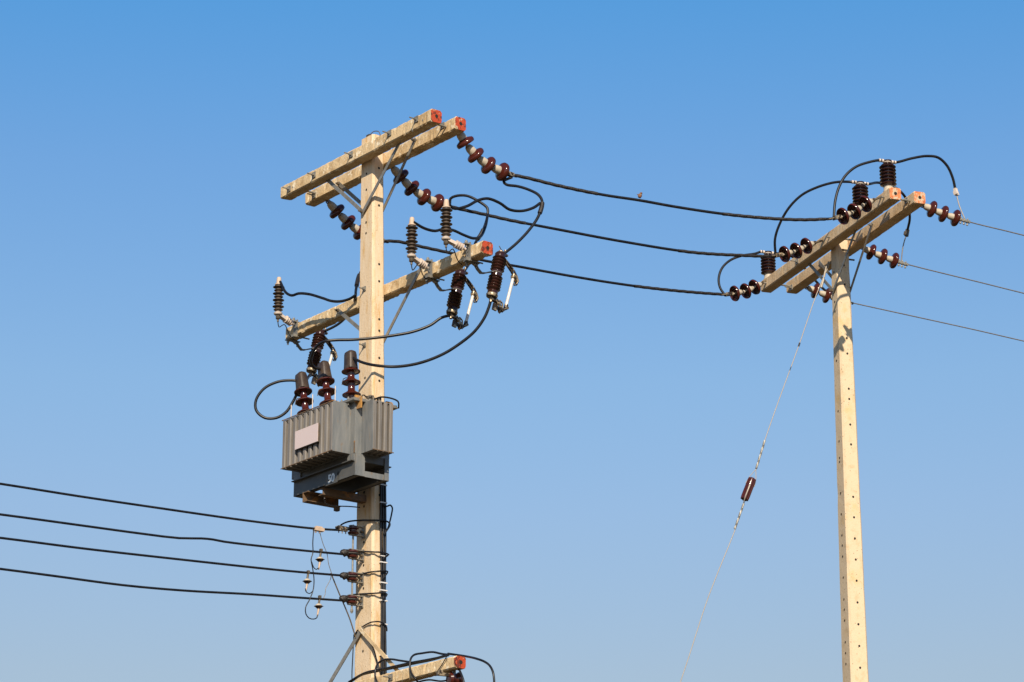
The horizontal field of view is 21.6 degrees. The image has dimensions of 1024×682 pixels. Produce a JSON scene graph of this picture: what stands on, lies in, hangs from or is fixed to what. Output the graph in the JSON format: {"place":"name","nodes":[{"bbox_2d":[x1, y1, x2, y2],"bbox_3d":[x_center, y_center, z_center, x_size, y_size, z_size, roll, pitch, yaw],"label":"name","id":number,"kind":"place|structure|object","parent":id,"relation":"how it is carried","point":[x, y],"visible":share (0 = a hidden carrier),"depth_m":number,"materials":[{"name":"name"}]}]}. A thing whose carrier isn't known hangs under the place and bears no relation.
{"place":"outdoors","nodes":[
{"label":"outdoors","id":0,"kind":"place"},
{"bbox_2d":[0,0,1023,681],"label":"sky","id":1,"kind":"structure","parent":0,"point":[565,486],"materials":[{"name":"blue"}]},
{"label":"ground","id":2,"kind":"structure","parent":0,"visible":0},
{"bbox_2d":[281,109,492,681],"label":"utility pole","id":3,"kind":"object","parent":2,"relation":"on","point":[377,163],"visible":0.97,"depth_m":23.06,"materials":[{"name":"concrete"}]},
{"bbox_2d":[272,277,309,339],"bbox_3d":[-2.000,-0.291,24.269,0.104,0.522,0.408,-15,-23,39],"label":"surge arrester","id":4,"kind":"object","parent":3,"relation":"attached to","point":[278,293],"visible":1,"depth_m":24.17,"materials":[{"name":"ceramic"}]},
{"bbox_2d":[279,281,353,302],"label":"power cable","id":5,"kind":"object","parent":4,"relation":"attached to","point":[313,295],"visible":1,"depth_m":23.82,"materials":[{"name":"black rubber"}]},
{"bbox_2d":[285,328,337,386],"bbox_3d":[-1.819,0.115,24.445,0.540,0.593,0.119,13,-22,-36],"label":"fuse cutout","id":6,"kind":"object","parent":3,"relation":"attached to","point":[319,336],"visible":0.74,"depth_m":24.44,"materials":[{"name":"ceramic"}]},
{"bbox_2d":[281,350,399,511],"bbox_3d":[-1.475,0.733,22.561,0.682,1.318,1.312,13,-22,-36],"label":"transformer","id":7,"kind":"object","parent":3,"relation":"attached to","point":[334,451],"visible":0.99,"depth_m":22.23,"materials":[{"name":"grey paint"}]},
{"bbox_2d":[254,372,311,419],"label":"power cable","id":8,"kind":"object","parent":7,"relation":"attached to","point":[267,386],"visible":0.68,"depth_m":23.16,"materials":[{"name":"black rubber"}]},
{"bbox_2d":[324,498,359,507],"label":"power cable","id":9,"kind":"object","parent":7,"relation":"attached to","point":[339,506],"visible":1,"depth_m":22.20,"materials":[{"name":"black rubber"}]},
{"bbox_2d":[332,576,355,637],"bbox_3d":[-1.396,2.191,22.253,0.271,0.520,0.011,13,-22,-36],"label":"lead wire","id":10,"kind":"object","parent":3,"relation":"attached to","point":[344,607],"visible":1,"depth_m":22.25,"materials":[{"name":"metal"}]},
{"bbox_2d":[351,634,353,678],"bbox_3d":[-1.317,2.647,22.241,0.009,0.443,0.027,13,-22,-36],"label":"lead wire","id":11,"kind":"object","parent":3,"relation":"attached to","point":[352,660],"visible":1,"depth_m":22.24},
{"bbox_2d":[346,525,364,612],"bbox_3d":[-1.301,1.897,22.358,0.153,0.754,0.091,13,-22,-35],"label":"insulator rack","id":12,"kind":"object","parent":3,"relation":"attached to","point":[353,532],"visible":1,"depth_m":22.35,"materials":[{"name":"metal"}]},
{"bbox_2d":[335,525,350,533],"bbox_3d":[-1.401,1.574,22.380,0.163,0.061,0.032,13,-22,-36],"label":"line clamp","id":13,"kind":"object","parent":12,"relation":"attached to","point":[345,529],"visible":1,"depth_m":22.36,"materials":[{"name":"grey metal"}]},
{"bbox_2d":[0,483,340,530],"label":"power cable","id":14,"kind":"object","parent":13,"relation":"attached to","point":[154,507],"visible":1,"depth_m":21.34,"materials":[{"name":"black rubber"}]},
{"bbox_2d":[314,526,324,532],"bbox_3d":[-1.598,1.561,22.225,0.090,0.055,0.040,13,-22,-36],"label":"cable connector","id":15,"kind":"object","parent":14,"relation":"attached to","point":[319,529],"visible":1,"depth_m":22.21,"materials":[{"name":"beige plastic"}]},
{"bbox_2d":[305,530,317,619],"bbox_3d":[-1.638,1.917,22.065,0.130,0.750,0.009,13,-22,-36],"label":"lead wire","id":16,"kind":"object","parent":15,"relation":"hanging from","point":[313,578],"visible":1,"depth_m":22.06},
{"bbox_2d":[339,595,359,602],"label":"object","id":17,"kind":"object","parent":12,"relation":"attached to","point":[344,598],"visible":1,"depth_m":22.20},
{"bbox_2d":[0,568,341,601],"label":"power cable","id":18,"kind":"object","parent":17,"relation":"attached to","point":[146,587],"visible":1,"depth_m":21.17,"materials":[{"name":"black rubber"}]},
{"bbox_2d":[314,595,323,613],"bbox_3d":[-1.585,2.173,22.040,0.079,0.177,0.079,0,-18,0],"label":"line arrester","id":19,"kind":"object","parent":18,"relation":"hanging from","point":[318,606],"visible":1,"depth_m":22.02,"materials":[{"name":"ceramic"}]},
{"bbox_2d":[340,572,359,579],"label":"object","id":20,"kind":"object","parent":12,"relation":"attached to","point":[345,575],"visible":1,"depth_m":22.26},
{"bbox_2d":[0,537,340,575],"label":"power cable","id":21,"kind":"object","parent":20,"relation":"attached to","point":[154,556],"visible":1,"depth_m":21.25,"materials":[{"name":"black rubber"}]},
{"bbox_2d":[302,570,311,590],"bbox_3d":[-1.678,1.967,22.030,0.079,0.177,0.079,0,-18,0],"label":"line arrester","id":22,"kind":"object","parent":21,"relation":"hanging from","point":[306,581],"visible":1,"depth_m":22.02,"materials":[{"name":"ceramic"}]},
{"bbox_2d":[340,549,360,556],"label":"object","id":23,"kind":"object","parent":12,"relation":"attached to","point":[345,552],"visible":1,"depth_m":22.32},
{"bbox_2d":[0,513,342,554],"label":"power cable","id":24,"kind":"object","parent":23,"relation":"attached to","point":[154,535],"visible":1,"depth_m":21.29,"materials":[{"name":"black rubber"}]},
{"bbox_2d":[315,549,324,569],"bbox_3d":[-1.583,1.800,22.161,0.079,0.177,0.079,0,-18,0],"label":"line arrester","id":25,"kind":"object","parent":24,"relation":"hanging from","point":[319,559],"visible":1,"depth_m":22.14,"materials":[{"name":"ceramic"}]},
{"bbox_2d":[353,592,387,599],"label":"power cable","id":26,"kind":"object","parent":12,"relation":"attached to","point":[372,593],"visible":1,"depth_m":22.24,"materials":[{"name":"black rubber"}]},
{"bbox_2d":[358,570,387,578],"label":"power cable","id":27,"kind":"object","parent":12,"relation":"attached to","point":[384,576],"visible":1,"depth_m":22.29,"materials":[{"name":"black rubber"}]},
{"bbox_2d":[358,551,389,559],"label":"power cable","id":28,"kind":"object","parent":12,"relation":"attached to","point":[376,552],"visible":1,"depth_m":22.35,"materials":[{"name":"black rubber"}]},
{"bbox_2d":[326,200,388,242],"bbox_3d":[-1.420,-1.072,24.575,0.723,0.359,0.166,13,-22,-36],"label":"insulator string","id":29,"kind":"object","parent":3,"relation":"attached to","point":[344,219],"visible":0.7,"depth_m":24.46,"materials":[{"name":"brown ceramic"}]},
{"bbox_2d":[324,241,384,331],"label":"power cable","id":30,"kind":"object","parent":29,"relation":"attached to","point":[357,282],"visible":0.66,"depth_m":23.78,"materials":[{"name":"black rubber"}]},
{"bbox_2d":[340,519,390,534],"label":"power cable","id":31,"kind":"object","parent":3,"relation":"attached to","point":[368,520],"visible":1,"depth_m":22.48,"materials":[{"name":"black rubber"}]},
{"bbox_2d":[354,621,387,636],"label":"power cable","id":32,"kind":"object","parent":3,"relation":"attached to","point":[373,622],"visible":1,"depth_m":22.16,"materials":[{"name":"black rubber"}]},
{"bbox_2d":[380,485,382,674],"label":"riser cable","id":33,"kind":"object","parent":3,"relation":"attached to","point":[381,620],"visible":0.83,"depth_m":22.29,"materials":[{"name":"black rubber"}]},
{"bbox_2d":[382,483,384,674],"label":"riser cable","id":34,"kind":"object","parent":3,"relation":"attached to","point":[383,536],"visible":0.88,"depth_m":22.39,"materials":[{"name":"black rubber"}]},
{"bbox_2d":[384,483,386,673],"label":"riser cable","id":35,"kind":"object","parent":3,"relation":"attached to","point":[385,640],"visible":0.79,"depth_m":22.32,"materials":[{"name":"black rubber"}]},
{"bbox_2d":[382,503,392,533],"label":"power cable","id":36,"kind":"object","parent":3,"relation":"attached to","point":[383,504],"visible":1,"depth_m":22.51,"materials":[{"name":"black rubber"}]},
{"bbox_2d":[374,658,408,681],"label":"power cable","id":37,"kind":"object","parent":3,"relation":"attached to","point":[380,661],"visible":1,"depth_m":21.72,"materials":[{"name":"black rubber"}]},
{"bbox_2d":[348,655,448,681],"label":"power cable","id":38,"kind":"object","parent":3,"relation":"attached to","point":[393,666],"visible":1,"depth_m":21.56,"materials":[{"name":"black rubber"}]},
{"bbox_2d":[351,653,449,681],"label":"power cable","id":39,"kind":"object","parent":3,"relation":"attached to","point":[399,667],"visible":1,"depth_m":21.59,"materials":[{"name":"black rubber"}]},
{"bbox_2d":[391,166,443,211],"bbox_3d":[-0.804,-1.345,23.824,0.724,0.341,0.166,13,-22,-36],"label":"insulator string","id":40,"kind":"object","parent":3,"relation":"attached to","point":[435,202],"visible":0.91,"depth_m":23.75,"materials":[{"name":"brown ceramic"}]},
{"bbox_2d":[449,194,488,270],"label":"power cable","id":41,"kind":"object","parent":40,"relation":"hanging from","point":[473,198],"visible":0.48,"depth_m":23.90,"materials":[{"name":"black rubber"}]},
{"bbox_2d":[452,205,773,257],"bbox_3d":[0.946,-0.967,24.644,3.331,0.118,0.049,8,-19,-24],"label":"power cable","id":42,"kind":"object","parent":40,"relation":"attached to","point":[615,240],"visible":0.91,"depth_m":24.64,"materials":[{"name":"black rubber"}]},
{"bbox_2d":[405,217,444,280],"bbox_3d":[-0.742,-0.773,22.708,0.104,0.493,0.408,-15,-23,39],"label":"surge arrester","id":43,"kind":"object","parent":3,"relation":"attached to","point":[411,235],"visible":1,"depth_m":22.61,"materials":[{"name":"ceramic"}]},
{"bbox_2d":[414,213,488,239],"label":"power cable","id":44,"kind":"object","parent":43,"relation":"attached to","point":[457,231],"visible":0.87,"depth_m":23.12,"materials":[{"name":"black rubber"}]},
{"bbox_2d":[409,651,449,681],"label":"power cable","id":45,"kind":"object","parent":3,"relation":"attached to","point":[410,659],"visible":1,"depth_m":21.33,"materials":[{"name":"black rubber"}]},
{"bbox_2d":[436,670,462,681],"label":"insulator string","id":46,"kind":"object","parent":3,"relation":"attached to","point":[453,676],"visible":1,"depth_m":21.00,"materials":[{"name":"brown ceramic"}]},
{"bbox_2d":[418,679,445,681],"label":"power cable","id":47,"kind":"object","parent":46,"relation":"attached to","point":[432,680],"visible":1,"depth_m":21.24,"materials":[{"name":"black rubber"}]},
{"bbox_2d":[424,267,478,329],"bbox_3d":[-0.508,-0.395,22.821,0.540,0.593,0.119,13,-22,-36],"label":"fuse cutout","id":48,"kind":"object","parent":3,"relation":"attached to","point":[457,286],"visible":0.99,"depth_m":22.81,"materials":[{"name":"ceramic"}]},
{"bbox_2d":[309,314,450,369],"bbox_3d":[-1.139,-0.034,22.692,1.216,0.420,0.355,-5,-18,14],"label":"power cable","id":49,"kind":"object","parent":48,"relation":"attached to","point":[374,337],"visible":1,"depth_m":22.66,"materials":[{"name":"black rubber"}]},
{"bbox_2d":[440,199,482,264],"bbox_3d":[-0.429,-0.904,22.323,0.149,0.506,0.401,-16,-24,41],"label":"surge arrester","id":50,"kind":"object","parent":3,"relation":"attached to","point":[445,217],"visible":1,"depth_m":22.23,"materials":[{"name":"ceramic"}]},
{"bbox_2d":[449,197,540,211],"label":"power cable","id":51,"kind":"object","parent":50,"relation":"attached to","point":[495,201],"visible":1,"depth_m":22.61,"materials":[{"name":"black rubber"}]},
{"bbox_2d":[458,669,464,681],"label":"power cable","id":52,"kind":"object","parent":3,"relation":"attached to","point":[461,674],"visible":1,"depth_m":20.90,"materials":[{"name":"black rubber"}]},
{"bbox_2d":[449,653,494,681],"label":"power cable","id":53,"kind":"object","parent":3,"relation":"attached to","point":[481,660],"visible":1,"depth_m":20.75,"materials":[{"name":"black rubber"}]},
{"bbox_2d":[456,132,516,180],"bbox_3d":[-0.221,-1.600,23.084,0.678,0.396,0.166,13,-22,-36],"label":"insulator string","id":54,"kind":"object","parent":3,"relation":"attached to","point":[501,171],"visible":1,"depth_m":23.00,"materials":[{"name":"brown ceramic"}]},
{"bbox_2d":[502,176,543,253],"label":"power cable","id":55,"kind":"object","parent":54,"relation":"attached to","point":[540,210],"visible":1,"depth_m":22.87,"materials":[{"name":"black rubber"}]},
{"bbox_2d":[512,174,831,221],"bbox_3d":[1.437,-1.225,23.708,3.071,0.125,0.044,6,-19,-19],"label":"power cable","id":56,"kind":"object","parent":54,"relation":"attached to","point":[663,204],"visible":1,"depth_m":23.67,"materials":[{"name":"black rubber"}]},
{"bbox_2d":[463,246,518,313],"bbox_3d":[-0.166,-0.531,22.398,0.540,0.593,0.119,13,-22,-36],"label":"fuse cutout","id":57,"kind":"object","parent":3,"relation":"attached to","point":[497,268],"visible":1,"depth_m":22.39,"materials":[{"name":"ceramic"}]},
{"bbox_2d":[352,302,491,367],"bbox_3d":[-0.770,-0.050,22.388,1.250,0.560,0.155,-6,-19,18],"label":"power cable","id":58,"kind":"object","parent":57,"relation":"attached to","point":[473,332],"visible":1,"depth_m":22.30,"materials":[{"name":"black rubber"}]},
{"bbox_2d":[761,187,925,681],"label":"utility pole","id":59,"kind":"object","parent":2,"relation":"on","point":[840,244],"visible":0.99,"depth_m":25.03,"materials":[{"name":"concrete"}]},
{"bbox_2d":[721,279,765,300],"bbox_3d":[2.313,-0.520,26.636,0.569,0.290,0.160,8,-19,-23],"label":"insulator string","id":60,"kind":"object","parent":59,"relation":"attached to","point":[745,290],"visible":1,"depth_m":26.62,"materials":[{"name":"brown ceramic"}]},
{"bbox_2d":[385,239,725,295],"bbox_3d":[0.455,-0.683,25.632,3.770,0.134,0.059,10,-20,-28],"label":"power cable","id":61,"kind":"object","parent":60,"relation":"attached to","point":[572,276],"visible":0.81,"depth_m":25.75,"materials":[{"name":"black rubber"}]},
{"bbox_2d":[680,261,830,681],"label":"guy wire","id":62,"kind":"object","parent":59,"relation":"attached to","point":[748,488],"visible":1,"depth_m":24.67,"materials":[{"name":"metal"}]},
{"bbox_2d":[760,250,775,279],"bbox_3d":[2.564,-0.756,26.895,0.153,0.306,0.153,-9,-20,27],"label":"post insulator","id":63,"kind":"object","parent":59,"relation":"on","point":[768,266],"visible":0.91,"depth_m":26.85,"materials":[{"name":"ceramic"}]},
{"bbox_2d":[717,251,853,304],"bbox_3d":[2.694,-0.646,26.888,1.409,0.617,0.398,7,-19,-21],"label":"power cable","id":64,"kind":"object","parent":63,"relation":"attached to","point":[730,260],"visible":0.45,"depth_m":26.75,"materials":[{"name":"black rubber"}]},
{"bbox_2d":[770,238,822,261],"bbox_3d":[2.710,-0.876,25.457,0.652,0.308,0.160,8,-19,-23],"label":"insulator string","id":65,"kind":"object","parent":59,"relation":"attached to","point":[805,246],"visible":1,"depth_m":25.43,"materials":[{"name":"brown ceramic"}]},
{"bbox_2d":[805,283,851,303],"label":"insulator string","id":66,"kind":"object","parent":59,"relation":"attached to","point":[826,295],"visible":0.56,"depth_m":26.77,"materials":[{"name":"brown ceramic"}]},
{"bbox_2d":[854,303,1023,341],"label":"overhead wire","id":67,"kind":"object","parent":66,"relation":"attached to","point":[938,321],"visible":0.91,"depth_m":27.17,"materials":[{"name":"grey metal"}]},
{"bbox_2d":[827,196,880,224],"bbox_3d":[3.122,-1.211,24.370,0.636,0.358,0.160,8,-19,-23],"label":"insulator string","id":68,"kind":"object","parent":59,"relation":"attached to","point":[843,215],"visible":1,"depth_m":24.34,"materials":[{"name":"brown ceramic"}]},
{"bbox_2d":[851,180,868,205],"bbox_3d":[3.249,-1.343,25.064,0.153,0.312,0.153,-9,-20,27],"label":"post insulator","id":69,"kind":"object","parent":59,"relation":"on","point":[859,188],"visible":0.73,"depth_m":25.03,"materials":[{"name":"ceramic"}]},
{"bbox_2d":[774,180,910,254],"bbox_3d":[3.226,-1.158,25.335,1.431,0.685,0.654,5,-18,-16],"label":"power cable","id":70,"kind":"object","parent":69,"relation":"attached to","point":[817,187],"visible":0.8,"depth_m":25.27,"materials":[{"name":"black rubber"}]},
{"bbox_2d":[861,244,908,268],"bbox_3d":[3.546,-0.809,25.706,0.535,0.214,0.160,6,-19,-19],"label":"insulator string","id":71,"kind":"object","parent":59,"relation":"attached to","point":[893,260],"visible":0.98,"depth_m":25.67,"materials":[{"name":"brown ceramic"}]},
{"bbox_2d":[901,229,909,260],"bbox_3d":[3.774,-0.916,25.795,0.102,0.342,0.053,0,-18,0],"label":"jumper connector","id":72,"kind":"object","parent":71,"relation":"attached to","point":[906,233],"visible":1,"depth_m":25.81,"materials":[{"name":"metal"}]},
{"bbox_2d":[908,264,1023,293],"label":"overhead wire","id":73,"kind":"object","parent":71,"relation":"attached to","point":[966,279],"visible":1,"depth_m":25.95,"materials":[{"name":"grey metal"}]},
{"bbox_2d":[879,159,896,191],"bbox_3d":[3.436,-1.507,24.567,0.153,0.321,0.153,-9,-20,27],"label":"post insulator","id":74,"kind":"object","parent":59,"relation":"on","point":[887,170],"visible":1,"depth_m":24.52,"materials":[{"name":"ceramic"}]},
{"bbox_2d":[833,155,955,215],"bbox_3d":[3.496,-1.392,24.560,1.295,0.746,0.072,6,-19,-18],"label":"power cable","id":75,"kind":"object","parent":74,"relation":"attached to","point":[899,161],"visible":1,"depth_m":24.58,"materials":[{"name":"black rubber"}]},
{"bbox_2d":[921,201,969,225],"bbox_3d":[3.954,-1.168,24.632,0.544,0.215,0.160,6,-19,-19],"label":"insulator string","id":76,"kind":"object","parent":59,"relation":"attached to","point":[943,214],"visible":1,"depth_m":24.59,"materials":[{"name":"brown ceramic"}]},
{"bbox_2d":[953,188,963,216],"bbox_3d":[4.116,-1.259,24.741,0.102,0.332,0.053,-8,-19,24],"label":"jumper connector","id":77,"kind":"object","parent":76,"relation":"attached to","point":[955,192],"visible":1,"depth_m":24.77,"materials":[{"name":"plastic"}]},
{"bbox_2d":[970,222,1023,235],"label":"overhead wire","id":78,"kind":"object","parent":76,"relation":"attached to","point":[997,228],"visible":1,"depth_m":24.78,"materials":[{"name":"grey metal"}]}
]}

